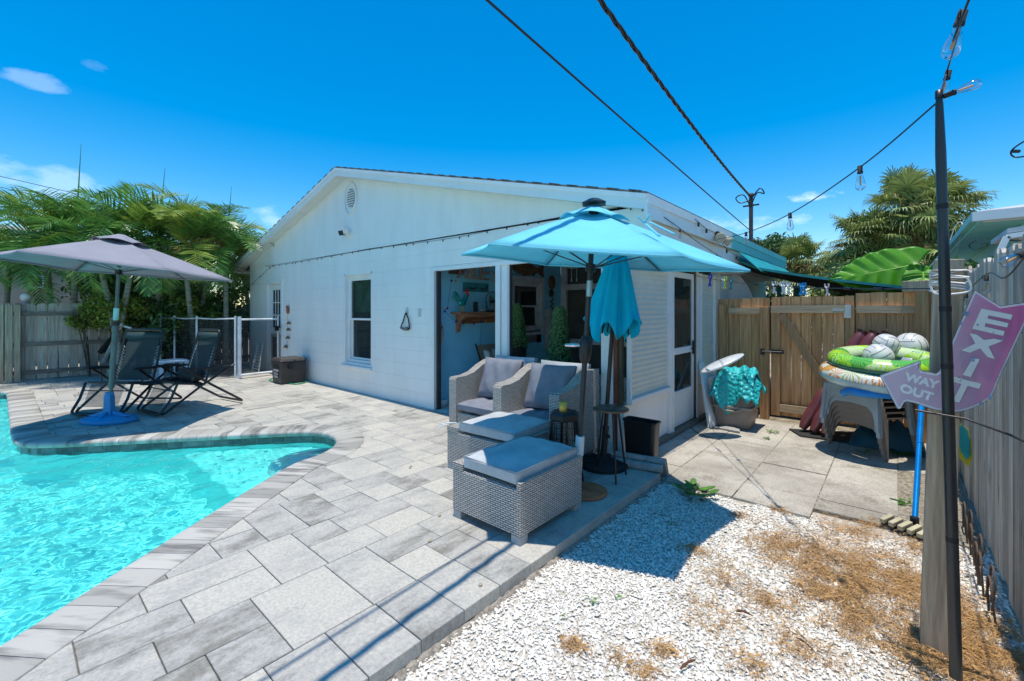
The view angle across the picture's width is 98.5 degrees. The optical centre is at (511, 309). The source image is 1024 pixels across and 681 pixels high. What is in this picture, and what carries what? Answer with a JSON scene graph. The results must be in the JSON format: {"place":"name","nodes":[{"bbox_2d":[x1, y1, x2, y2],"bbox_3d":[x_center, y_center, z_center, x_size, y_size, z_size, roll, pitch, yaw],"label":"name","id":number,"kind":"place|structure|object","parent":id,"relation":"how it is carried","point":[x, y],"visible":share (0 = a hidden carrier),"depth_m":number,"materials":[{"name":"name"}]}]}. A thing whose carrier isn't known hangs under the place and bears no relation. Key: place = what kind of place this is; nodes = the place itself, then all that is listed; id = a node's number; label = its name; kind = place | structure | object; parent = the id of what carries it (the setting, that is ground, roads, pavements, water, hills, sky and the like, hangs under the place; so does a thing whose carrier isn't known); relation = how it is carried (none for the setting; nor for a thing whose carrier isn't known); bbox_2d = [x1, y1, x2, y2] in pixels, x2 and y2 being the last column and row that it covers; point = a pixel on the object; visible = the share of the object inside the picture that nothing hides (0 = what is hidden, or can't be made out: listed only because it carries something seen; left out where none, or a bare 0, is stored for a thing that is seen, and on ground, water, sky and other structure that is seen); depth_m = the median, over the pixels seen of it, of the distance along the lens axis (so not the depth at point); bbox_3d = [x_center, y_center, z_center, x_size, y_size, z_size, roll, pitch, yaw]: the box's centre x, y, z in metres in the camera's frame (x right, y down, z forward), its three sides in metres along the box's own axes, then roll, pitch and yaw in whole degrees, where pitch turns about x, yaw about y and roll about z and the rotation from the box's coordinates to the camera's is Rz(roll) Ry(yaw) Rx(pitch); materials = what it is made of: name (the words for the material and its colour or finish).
{"place":"outdoors","nodes":[
{"label":"outdoors","id":0,"kind":"place"},
{"bbox_2d":[0,225,209,365],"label":"neighbour house","id":1,"kind":"structure","parent":0,"point":[15,295],"depth_m":12.07,"materials":[{"name":"beige"}]},
{"bbox_2d":[0,361,659,680],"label":"pool deck","id":2,"kind":"structure","parent":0,"point":[342,569],"depth_m":2.48,"materials":[{"name":"grey stone"}]},
{"bbox_2d":[0,234,231,425],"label":"garden parasol","id":3,"kind":"object","parent":2,"relation":"on","point":[118,255],"visible":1,"depth_m":5.43,"materials":[{"name":"grey fabric"}]},
{"bbox_2d":[97,323,137,370],"bbox_3d":[-8.393,0.833,9.361,1.846,1.118,0.522,0,0,15],"label":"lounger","id":4,"kind":"object","parent":2,"relation":"on","point":[105,348],"visible":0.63,"depth_m":9.27,"materials":[{"name":"black"}]},
{"bbox_2d":[70,329,181,415],"bbox_3d":[-5.291,0.826,6.250,0.938,1.101,1.094,0,0,3],"label":"folding lounger","id":5,"kind":"object","parent":2,"relation":"on","point":[139,358],"visible":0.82,"depth_m":6.32,"materials":[{"name":"fabric"}]},
{"bbox_2d":[136,328,242,415],"bbox_3d":[-4.633,0.826,6.341,0.908,1.101,1.094,0,0,30],"label":"folding lounger","id":6,"kind":"object","parent":2,"relation":"on","point":[205,348],"visible":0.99,"depth_m":6.24,"materials":[{"name":"fabric"}]},
{"bbox_2d":[152,316,240,378],"bbox_3d":[-6.773,0.765,9.486,2.694,1.270,0.163,0,0,20],"label":"pool fence","id":7,"kind":"object","parent":2,"relation":"on","point":[227,352],"visible":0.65,"depth_m":9.29,"materials":[{"name":"white"}]},
{"bbox_2d":[239,316,280,377],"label":"pool gate","id":8,"kind":"structure","parent":7,"relation":"attached to","point":[277,327],"depth_m":9.05,"materials":[{"name":"white"}]},
{"bbox_2d":[271,356,306,384],"bbox_3d":[-4.282,1.157,8.505,0.545,0.485,0.502,0,0,41],"label":"hose box","id":9,"kind":"object","parent":2,"relation":"on","point":[288,369],"visible":1,"depth_m":8.37,"materials":[{"name":"brown plastic"}]},
{"bbox_2d":[449,355,540,424],"bbox_3d":[-0.161,0.964,4.839,0.760,0.872,0.720,0,0,39],"label":"wicker armchair","id":10,"kind":"object","parent":2,"relation":"on","point":[470,393],"visible":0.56,"depth_m":4.79,"materials":[{"name":"wicker"}]},
{"bbox_2d":[447,411,554,468],"bbox_3d":[-0.093,1.174,3.881,0.802,0.452,0.543,0,0,38],"label":"wicker ottoman","id":11,"kind":"object","parent":2,"relation":"on","point":[471,435],"visible":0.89,"depth_m":3.75,"materials":[{"name":"wicker"}]},
{"bbox_2d":[452,435,581,545],"bbox_3d":[0.046,1.174,3.058,0.602,0.452,0.683,0,0,41],"label":"wicker ottoman","id":12,"kind":"object","parent":2,"relation":"on","point":[518,489],"visible":1,"depth_m":2.84,"materials":[{"name":"wicker"}]},
{"bbox_2d":[493,360,598,453],"bbox_3d":[0.337,0.964,4.314,0.760,0.872,0.720,0,0,39],"label":"wicker armchair","id":13,"kind":"object","parent":2,"relation":"on","point":[542,389],"visible":0.69,"depth_m":4.25,"materials":[{"name":"wicker"}]},
{"bbox_2d":[549,409,583,480],"bbox_3d":[0.430,1.113,3.625,0.315,0.567,0.315,0,0,41],"label":"side table","id":14,"kind":"object","parent":2,"relation":"on","point":[566,417],"visible":0.36,"depth_m":3.56,"materials":[{"name":"black metal"}]},
{"bbox_2d":[582,481,607,500],"bbox_3d":[0.560,1.389,3.393,0.340,0.018,0.340,0,0,41],"label":"rusty disc","id":15,"kind":"object","parent":2,"relation":"on","point":[592,491],"visible":0.59,"depth_m":3.35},
{"bbox_2d":[461,198,750,458],"bbox_3d":[0.621,0.278,3.340,1.925,2.247,2.136,0,0,41],"label":"garden parasol","id":16,"kind":"object","parent":15,"relation":"on","point":[592,235],"visible":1,"depth_m":3.11,"materials":[{"name":"teal fabric"}]},
{"bbox_2d":[593,404,628,484],"bbox_3d":[0.827,1.111,3.704,0.302,0.577,0.296,0,0,41],"label":"bar stool","id":17,"kind":"object","parent":2,"relation":"on","point":[612,409],"visible":1,"depth_m":3.71,"materials":[{"name":"black metal"}]},
{"bbox_2d":[582,255,641,473],"bbox_3d":[0.890,0.412,3.947,0.580,1.979,0.522,0,0,-7],"label":"closed parasol","id":18,"kind":"object","parent":2,"relation":"on","point":[614,309],"visible":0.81,"depth_m":3.83,"materials":[{"name":"fabric"}]},
{"bbox_2d":[611,456,663,473],"bbox_3d":[1.081,1.365,3.894,0.478,0.070,0.072,0,0,29],"label":"coping stone","id":19,"kind":"object","parent":2,"relation":"on","point":[647,466],"visible":0.72,"depth_m":3.83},
{"bbox_2d":[0,0,1023,304],"label":"sky","id":20,"kind":"structure","parent":0,"point":[259,99],"materials":[{"name":"blue"}]},
{"bbox_2d":[13,327,1021,635],"bbox_3d":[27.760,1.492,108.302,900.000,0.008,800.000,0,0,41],"label":"ground","id":21,"kind":"structure","parent":0,"point":[853,427],"depth_m":5.49,"materials":[{"name":"soil"}]},
{"bbox_2d":[0,217,90,319],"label":"palm tree","id":22,"kind":"object","parent":21,"relation":"on","point":[7,295],"visible":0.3,"depth_m":9.22,"materials":[{"name":"green plant"}]},
{"bbox_2d":[0,192,115,377],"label":"palm tree","id":23,"kind":"object","parent":21,"relation":"on","point":[23,211],"visible":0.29,"depth_m":8.81,"materials":[{"name":"green plant"}]},
{"bbox_2d":[0,150,156,303],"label":"palm tree","id":24,"kind":"object","parent":21,"relation":"on","point":[74,293],"visible":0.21,"depth_m":8.89,"materials":[{"name":"green plant"}]},
{"bbox_2d":[62,299,104,376],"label":"shrub","id":25,"kind":"object","parent":21,"relation":"on","point":[76,322],"visible":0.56,"depth_m":9.13,"materials":[{"name":"green plant"}]},
{"bbox_2d":[0,193,187,378],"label":"palm tree","id":26,"kind":"object","parent":21,"relation":"on","point":[84,221],"visible":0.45,"depth_m":8.44,"materials":[{"name":"green plant"}]},
{"bbox_2d":[57,239,139,363],"bbox_3d":[-9.941,-0.200,10.808,1.957,3.368,1.981,0,0,-9],"label":"shrub","id":27,"kind":"object","parent":21,"relation":"on","point":[69,283],"visible":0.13,"depth_m":10.48,"materials":[{"name":"green plant"}]},
{"bbox_2d":[30,179,201,376],"bbox_3d":[-7.878,-0.627,9.102,2.811,4.234,2.741,0,0,-5],"label":"palm tree","id":28,"kind":"object","parent":21,"relation":"on","point":[145,226],"visible":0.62,"depth_m":8.76,"materials":[{"name":"green plant"}]},
{"bbox_2d":[77,288,155,355],"bbox_3d":[-8.237,0.514,9.303,1.467,1.942,1.324,0,0,41],"label":"shrub","id":29,"kind":"object","parent":21,"relation":"on","point":[99,309],"visible":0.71,"depth_m":9.09,"materials":[{"name":"green plant"}]},
{"bbox_2d":[0,303,249,383],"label":"wooden fence","id":30,"kind":"object","parent":21,"relation":"on","point":[19,344],"visible":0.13,"depth_m":8.85,"materials":[{"name":"grey wood"}]},
{"bbox_2d":[78,233,208,304],"bbox_3d":[-9.415,-0.306,11.348,2.976,3.584,3.164,0,0,41],"label":"shrub","id":31,"kind":"object","parent":21,"relation":"on","point":[134,288],"visible":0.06,"depth_m":10.72,"materials":[{"name":"green plant"}]},
{"bbox_2d":[48,171,240,315],"bbox_3d":[-8.060,-0.863,10.002,3.245,4.695,2.679,0,0,3],"label":"palm tree","id":32,"kind":"object","parent":21,"relation":"on","point":[158,292],"visible":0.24,"depth_m":9.58,"materials":[{"name":"green plant"}]},
{"bbox_2d":[126,289,196,358],"bbox_3d":[-7.892,0.484,10.045,1.807,2.007,1.701,0,0,41],"label":"shrub","id":33,"kind":"object","parent":21,"relation":"on","point":[146,322],"visible":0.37,"depth_m":9.71,"materials":[{"name":"green plant"}]},
{"bbox_2d":[95,183,248,317],"bbox_3d":[-7.257,-0.533,9.592,2.816,4.042,2.696,0,0,-22],"label":"palm tree","id":34,"kind":"object","parent":21,"relation":"on","point":[179,228],"visible":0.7,"depth_m":9.38,"materials":[{"name":"green plant"}]},
{"bbox_2d":[0,388,363,680],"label":"swimming pool","id":35,"kind":"structure","parent":21,"relation":"in","point":[29,649],"depth_m":3.33,"materials":[{"name":"stone"}]},
{"bbox_2d":[0,398,333,645],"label":"water","id":36,"kind":"structure","parent":35,"relation":"in","point":[74,525],"depth_m":3.46,"materials":[{"name":"liquid"}]},
{"bbox_2d":[164,291,221,330],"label":"shrub","id":37,"kind":"object","parent":21,"relation":"on","point":[195,305],"visible":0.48,"depth_m":9.98,"materials":[{"name":"green plant"}]},
{"bbox_2d":[145,279,242,338],"bbox_3d":[-7.451,0.373,10.598,1.789,2.227,1.960,0,0,-12],"label":"shrub","id":38,"kind":"object","parent":21,"relation":"on","point":[218,306],"visible":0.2,"depth_m":10.29,"materials":[{"name":"green plant"}]},
{"bbox_2d":[135,182,266,309],"bbox_3d":[-7.264,-0.691,10.559,2.856,4.367,3.082,0,0,12],"label":"palm tree","id":39,"kind":"object","parent":21,"relation":"on","point":[220,206],"visible":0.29,"depth_m":10.08,"materials":[{"name":"green plant"}]},
{"bbox_2d":[147,187,274,319],"bbox_3d":[-6.717,-0.709,10.309,3.043,4.403,2.955,0,0,41],"label":"palm tree","id":40,"kind":"object","parent":21,"relation":"on","point":[228,244],"visible":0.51,"depth_m":10.01,"materials":[{"name":"green plant"}]},
{"bbox_2d":[194,276,249,344],"bbox_3d":[-7.194,0.242,11.428,1.992,2.490,2.000,0,0,-27],"label":"shrub","id":41,"kind":"object","parent":21,"relation":"on","point":[241,309],"visible":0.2,"depth_m":11.09,"materials":[{"name":"green plant"}]},
{"bbox_2d":[191,223,258,335],"bbox_3d":[-6.952,-0.387,11.404,2.813,3.748,2.914,0,0,-23],"label":"palm tree","id":42,"kind":"object","parent":21,"relation":"on","point":[240,252],"visible":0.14,"depth_m":11.11,"materials":[{"name":"green plant"}]},
{"bbox_2d":[233,166,786,452],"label":"house","id":43,"kind":"structure","parent":21,"relation":"on","point":[347,310],"depth_m":6.61,"materials":[{"name":"white paint"}]},
{"bbox_2d":[270,284,280,369],"bbox_3d":[-5.263,0.405,9.861,0.795,1.930,0.060,0,0,41],"label":"door","id":44,"kind":"structure","parent":43,"relation":"in","point":[275,290],"depth_m":9.88,"materials":[{"name":"white glass"}]},
{"bbox_2d":[348,274,370,363],"bbox_3d":[-2.555,0.165,7.585,0.880,1.570,0.110,0,0,41],"label":"window","id":45,"kind":"structure","parent":43,"relation":"in","point":[359,287],"depth_m":7.71,"materials":[{"name":"white glass"}]},
{"bbox_2d":[448,267,494,282],"bbox_3d":[-0.572,-0.570,6.851,0.053,0.260,1.040,0,0,41],"label":"letter sign","id":46,"kind":"object","parent":43,"relation":"attached to","point":[472,273],"visible":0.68,"depth_m":6.79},
{"bbox_2d":[451,312,494,331],"bbox_3d":[-0.464,0.188,6.849,0.219,0.305,1.100,0,0,41],"label":"wall shelf","id":47,"kind":"object","parent":43,"relation":"attached to","point":[470,317],"depth_m":6.69,"materials":[{"name":"brown wood"}]},
{"bbox_2d":[513,281,539,330],"bbox_3d":[0.232,-0.065,7.867,0.080,0.870,0.790,0,0,41],"label":"porch window","id":48,"kind":"structure","parent":43,"relation":"in","point":[527,294],"depth_m":7.95,"materials":[{"name":"grey glass"}]},
{"bbox_2d":[512,263,543,277],"bbox_3d":[0.287,-0.735,7.853,0.035,0.350,0.920,0,0,41],"label":"wooden fish","id":49,"kind":"object","parent":43,"relation":"on","point":[527,269],"visible":0.81,"depth_m":7.85},
{"bbox_2d":[545,306,573,362],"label":"topiary","id":50,"kind":"object","parent":43,"relation":"on","point":[558,340],"visible":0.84,"depth_m":5.55,"materials":[{"name":"green plant"}]},
{"bbox_2d":[674,272,695,427],"bbox_3d":[2.058,0.470,5.483,0.182,1.860,0.790,0,0,41],"label":"screen door","id":51,"kind":"structure","parent":43,"relation":"in","point":[683,397],"depth_m":5.67,"materials":[{"name":"white paint"}]},
{"bbox_2d":[725,275,753,298],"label":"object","id":52,"kind":"object","parent":43,"relation":"attached to","point":[739,290],"visible":0.2,"depth_m":6.65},
{"bbox_2d":[735,188,764,241],"bbox_3d":[4.906,-1.030,9.077,0.543,2.860,0.175,0,0,41],"label":"utility pole","id":53,"kind":"object","parent":43,"relation":"attached to","point":[750,201],"visible":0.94,"depth_m":9.06,"materials":[{"name":"black metal"}]},
{"bbox_2d":[485,0,750,230],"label":"phone cable","id":54,"kind":"object","parent":53,"relation":"attached to","point":[494,6],"visible":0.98,"depth_m":3.42,"materials":[{"name":"rubber"}]},
{"bbox_2d":[597,0,751,197],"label":"power cable","id":55,"kind":"object","parent":53,"relation":"attached to","point":[618,25],"visible":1,"depth_m":4.33,"materials":[{"name":"rubber"}]},
{"bbox_2d":[748,232,793,347],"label":"broadleaf tree","id":56,"kind":"object","parent":21,"relation":"on","point":[775,244],"visible":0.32,"depth_m":16.30,"materials":[{"name":"green plant"}]},
{"bbox_2d":[766,232,830,296],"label":"sabal palm","id":57,"kind":"object","parent":21,"relation":"on","point":[795,249],"visible":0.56,"depth_m":15.18,"materials":[{"name":"green plant"}]},
{"bbox_2d":[739,260,903,296],"bbox_3d":[4.475,0.308,6.671,2.183,2.284,2.057,0,0,41],"label":"shade tarp","id":58,"kind":"object","parent":21,"relation":"on","point":[813,281],"visible":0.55,"depth_m":6.09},
{"bbox_2d":[802,245,903,333],"bbox_3d":[5.793,0.188,7.531,1.475,2.584,1.620,0,0,41],"label":"shrub","id":59,"kind":"object","parent":21,"relation":"on","point":[823,292],"visible":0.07,"depth_m":7.52,"materials":[{"name":"green plant"}]},
{"bbox_2d":[807,204,936,277],"bbox_3d":[9.741,-0.701,11.955,2.720,4.380,2.564,0,0,13],"label":"sabal palm","id":60,"kind":"object","parent":21,"relation":"on","point":[870,221],"visible":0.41,"depth_m":11.66,"materials":[{"name":"green plant"}]},
{"bbox_2d":[829,246,932,294],"bbox_3d":[4.709,0.332,5.570,1.109,2.238,0.763,0,0,41],"label":"elephant ear plant","id":61,"kind":"object","parent":21,"relation":"on","point":[892,266],"visible":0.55,"depth_m":5.50,"materials":[{"name":"green plant"}]},
{"bbox_2d":[828,163,982,332],"bbox_3d":[10.298,-1.223,11.818,2.460,5.421,3.127,0,0,-14],"label":"sabal palm","id":62,"kind":"object","parent":21,"relation":"on","point":[902,190],"visible":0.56,"depth_m":11.40,"materials":[{"name":"green plant"}]},
{"bbox_2d":[869,202,968,265],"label":"sabal palm","id":63,"kind":"object","parent":21,"relation":"on","point":[931,255],"visible":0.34,"depth_m":10.90,"materials":[{"name":"green plant"}]},
{"bbox_2d":[895,168,1003,234],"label":"sabal palm","id":64,"kind":"object","parent":21,"relation":"on","point":[971,196],"visible":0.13,"depth_m":11.83,"materials":[{"name":"green plant"}]},
{"bbox_2d":[929,204,1023,266],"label":"neighbour house","id":65,"kind":"structure","parent":21,"relation":"on","point":[984,226],"depth_m":4.83,"materials":[{"name":"teal paint"}]},
{"bbox_2d":[991,226,1023,248],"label":"gutter","id":66,"kind":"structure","parent":65,"relation":"attached to","point":[1003,238],"depth_m":2.82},
{"bbox_2d":[958,234,1023,641],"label":"wooden fence","id":67,"kind":"object","parent":21,"relation":"on","point":[993,475],"visible":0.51,"depth_m":2.37,"materials":[{"name":"grey wood"}]},
{"bbox_2d":[959,423,972,466],"bbox_3d":[3.084,0.920,3.009,0.104,0.300,0.016,0,0,12],"label":"swim fin","id":68,"kind":"object","parent":67,"relation":"hanging from","point":[965,451],"visible":0.7,"depth_m":3.00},
{"bbox_2d":[963,251,1023,306],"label":"string lights","id":69,"kind":"object","parent":67,"relation":"hanging from","point":[1018,256],"visible":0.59,"depth_m":1.74,"materials":[{"name":"black plastic"}]},
{"bbox_2d":[512,303,528,356],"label":"topiary","id":70,"kind":"object","parent":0,"point":[519,342],"visible":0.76,"depth_m":7.03,"materials":[{"name":"green plant"}]},
{"bbox_2d":[392,483,1023,680],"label":"gravel","id":71,"kind":"structure","parent":0,"point":[646,593],"depth_m":2.18,"materials":[{"name":"gravel"}]},
{"bbox_2d":[673,478,719,500],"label":"weed","id":72,"kind":"object","parent":71,"relation":"on","point":[693,483],"visible":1,"depth_m":3.52,"materials":[{"name":"green plant"}]},
{"bbox_2d":[553,502,1023,680],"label":"dry grass","id":73,"kind":"structure","parent":71,"relation":"on","point":[1011,660],"depth_m":2.13,"materials":[{"name":"plant"}]},
{"bbox_2d":[879,404,924,539],"bbox_3d":[3.080,1.037,3.450,0.268,0.843,1.698,0,0,42],"label":"pool vacuum","id":74,"kind":"object","parent":71,"relation":"on","point":[912,527],"visible":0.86,"depth_m":3.02,"materials":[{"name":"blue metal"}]},
{"bbox_2d":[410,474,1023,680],"bbox_3d":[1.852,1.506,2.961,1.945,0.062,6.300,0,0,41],"label":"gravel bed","id":75,"kind":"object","parent":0,"point":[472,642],"visible":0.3,"depth_m":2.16,"materials":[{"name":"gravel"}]},
{"bbox_2d":[386,480,663,680],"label":"edge mortar","id":76,"kind":"object","parent":75,"relation":"on","point":[401,674],"visible":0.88,"depth_m":2.22,"materials":[{"name":"concrete"}]},
{"bbox_2d":[919,259,964,658],"bbox_3d":[1.850,0.638,1.903,0.136,1.705,0.100,0,0,41],"label":"wooden post","id":77,"kind":"object","parent":75,"relation":"on","point":[933,631],"visible":0.55,"depth_m":1.88,"materials":[{"name":"grey wood"}]},
{"bbox_2d":[929,269,971,294],"bbox_3d":[1.865,-0.116,1.883,0.126,0.110,0.138,0,0,41],"label":"cord coil","id":78,"kind":"object","parent":77,"relation":"attached to","point":[965,287],"visible":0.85,"depth_m":1.83,"materials":[{"name":"white paint"}]},
{"bbox_2d":[935,97,962,680],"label":"light pole","id":79,"kind":"object","parent":75,"relation":"on","point":[951,510],"visible":1,"depth_m":1.70,"materials":[{"name":"metal"}]},
{"bbox_2d":[717,0,981,242],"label":"string lights","id":80,"kind":"object","parent":79,"relation":"hanging from","point":[960,21],"visible":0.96,"depth_m":1.73,"materials":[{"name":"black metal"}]},
{"bbox_2d":[879,290,1023,411],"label":"arrow sign","id":81,"kind":"object","parent":79,"relation":"attached to","point":[987,335],"visible":0.94,"depth_m":1.73,"materials":[{"name":"pink paint"}]},
{"bbox_2d":[658,419,925,526],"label":"concrete patio","id":82,"kind":"structure","parent":0,"point":[859,485],"depth_m":4.02,"materials":[{"name":"concrete"}]},
{"bbox_2d":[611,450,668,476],"bbox_3d":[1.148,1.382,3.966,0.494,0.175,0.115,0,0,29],"label":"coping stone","id":83,"kind":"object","parent":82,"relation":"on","point":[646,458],"visible":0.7,"depth_m":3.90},
{"bbox_2d":[622,416,660,456],"bbox_3d":[1.196,1.235,4.079,0.330,0.440,0.154,0,0,41],"label":"waste bin","id":84,"kind":"object","parent":82,"relation":"on","point":[641,435],"visible":0.88,"depth_m":4.02,"materials":[{"name":"black plastic"}]},
{"bbox_2d":[702,373,716,427],"bbox_3d":[2.522,1.080,5.630,0.192,0.736,0.475,0,0,0],"label":"leaning board","id":85,"kind":"object","parent":82,"relation":"on","point":[709,406],"visible":0.69,"depth_m":5.58,"materials":[{"name":"white paint"}]},
{"bbox_2d":[700,353,743,372],"bbox_3d":[2.402,0.612,5.050,0.492,0.228,0.260,0,0,3],"label":"bodyboard","id":86,"kind":"object","parent":85,"relation":"on","point":[722,363],"visible":1,"depth_m":4.98,"materials":[{"name":"white plastic"}]},
{"bbox_2d":[712,397,758,429],"bbox_3d":[2.817,1.200,5.567,0.464,0.500,0.471,0,0,41],"label":"pet carrier","id":87,"kind":"object","parent":82,"relation":"on","point":[742,415],"visible":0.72,"depth_m":5.39,"materials":[{"name":"beige plastic"}]},
{"bbox_2d":[708,365,766,414],"bbox_3d":[2.836,0.993,5.542,0.547,0.609,0.537,0,0,41],"label":"quilt","id":88,"kind":"object","parent":87,"relation":"on","point":[731,386],"visible":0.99,"depth_m":5.42,"materials":[{"name":"teal fabric"}]},
{"bbox_2d":[789,428,852,442],"bbox_3d":[3.670,1.444,4.982,0.806,0.016,0.525,0,0,16],"label":"door mat","id":89,"kind":"object","parent":82,"relation":"on","point":[843,437],"depth_m":5.04,"materials":[{"name":"black rubber"}]},
{"bbox_2d":[799,329,891,434],"bbox_3d":[3.825,0.820,5.064,0.883,1.196,0.380,0,0,3],"label":"air mattress","id":90,"kind":"object","parent":89,"relation":"on","point":[811,418],"visible":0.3,"depth_m":5.13,"materials":[{"name":"red plastic"}]},
{"bbox_2d":[673,418,986,554],"bbox_3d":[2.888,1.495,4.511,2.390,0.070,2.800,0,0,41],"label":"patio joint","id":91,"kind":"object","parent":82,"relation":"on","point":[905,480],"visible":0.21,"depth_m":3.38,"materials":[{"name":"concrete"}]},
{"bbox_2d":[718,280,931,442],"bbox_3d":[3.771,0.570,5.579,2.246,1.780,0.190,0,0,41],"label":"wooden fence","id":92,"kind":"object","parent":91,"relation":"on","point":[744,326],"visible":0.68,"depth_m":5.87,"materials":[{"name":"brown wood"}]},
{"bbox_2d":[760,296,854,424],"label":"wooden gate","id":93,"kind":"structure","parent":92,"relation":"attached to","point":[794,362],"depth_m":5.69,"materials":[{"name":"brown wood"}]},
{"bbox_2d":[826,404,916,461],"bbox_3d":[3.764,1.104,4.570,0.554,0.691,0.629,0,0,-12],"label":"plastic chair","id":94,"kind":"object","parent":82,"relation":"on","point":[839,419],"visible":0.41,"depth_m":4.43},
{"bbox_2d":[825,403,916,455],"bbox_3d":[3.746,1.048,4.566,0.554,0.691,0.629,0,0,-12],"label":"plastic chair","id":95,"kind":"object","parent":94,"relation":"on","point":[867,419],"visible":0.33,"depth_m":4.43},
{"bbox_2d":[840,388,891,398],"bbox_3d":[3.374,0.799,4.168,0.459,0.103,0.177,0,0,41],"label":"pool noodle","id":96,"kind":"object","parent":95,"relation":"on","point":[856,392],"visible":0.83,"depth_m":4.14,"materials":[{"name":"blue plastic"}]},
{"bbox_2d":[824,403,916,449],"bbox_3d":[3.729,0.992,4.562,0.554,0.691,0.629,0,0,-12],"label":"plastic chair","id":97,"kind":"object","parent":95,"relation":"on","point":[837,408],"visible":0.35,"depth_m":4.41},
{"bbox_2d":[822,399,915,444],"bbox_3d":[3.711,0.936,4.558,0.554,0.691,0.629,0,0,-12],"label":"plastic chair","id":98,"kind":"object","parent":97,"relation":"on","point":[852,405],"visible":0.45,"depth_m":4.44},
{"bbox_2d":[821,395,915,438],"bbox_3d":[3.694,0.880,4.554,0.554,0.691,0.629,0,0,-12],"label":"plastic chair","id":99,"kind":"object","parent":98,"relation":"on","point":[855,401],"visible":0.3,"depth_m":4.43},
{"bbox_2d":[819,357,914,432],"bbox_3d":[3.676,0.824,4.551,0.554,0.691,0.629,0,0,-12],"label":"plastic chair","id":100,"kind":"object","parent":99,"relation":"on","point":[830,390],"visible":0.41,"depth_m":4.33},
{"bbox_2d":[818,361,889,394],"bbox_3d":[3.644,0.661,4.420,0.950,0.256,0.950,0,0,41],"label":"swim ring","id":101,"kind":"object","parent":100,"relation":"on","point":[828,371],"visible":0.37,"depth_m":4.21,"materials":[{"name":"white plastic"}]},
{"bbox_2d":[827,345,929,375],"bbox_3d":[3.702,0.508,4.400,0.925,0.258,0.916,0,0,41],"label":"swim ring","id":102,"kind":"object","parent":101,"relation":"on","point":[849,358],"visible":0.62,"depth_m":4.26,"materials":[{"name":"green plastic"}]},
{"bbox_2d":[861,344,894,359],"bbox_3d":[3.664,0.470,4.420,0.264,0.263,0.261,0,0,41],"label":"beach volleyball","id":103,"kind":"object","parent":102,"relation":"on","point":[879,351],"visible":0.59,"depth_m":4.34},
{"bbox_2d":[872,334,900,352],"bbox_3d":[3.914,0.366,4.620,0.233,0.230,0.234,0,0,41],"label":"beach volleyball","id":104,"kind":"object","parent":102,"relation":"on","point":[892,342],"visible":0.56,"depth_m":4.54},
{"bbox_2d":[897,333,929,351],"bbox_3d":[4.152,0.386,4.600,0.294,0.293,0.293,0,0,41],"label":"beach volleyball","id":105,"kind":"object","parent":102,"relation":"on","point":[913,341],"visible":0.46,"depth_m":4.50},
{"bbox_2d":[848,420,925,456],"bbox_3d":[3.994,1.283,4.710,0.620,0.323,0.450,0,0,41],"label":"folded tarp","id":106,"kind":"object","parent":82,"relation":"on","point":[900,440],"visible":0.55,"depth_m":4.56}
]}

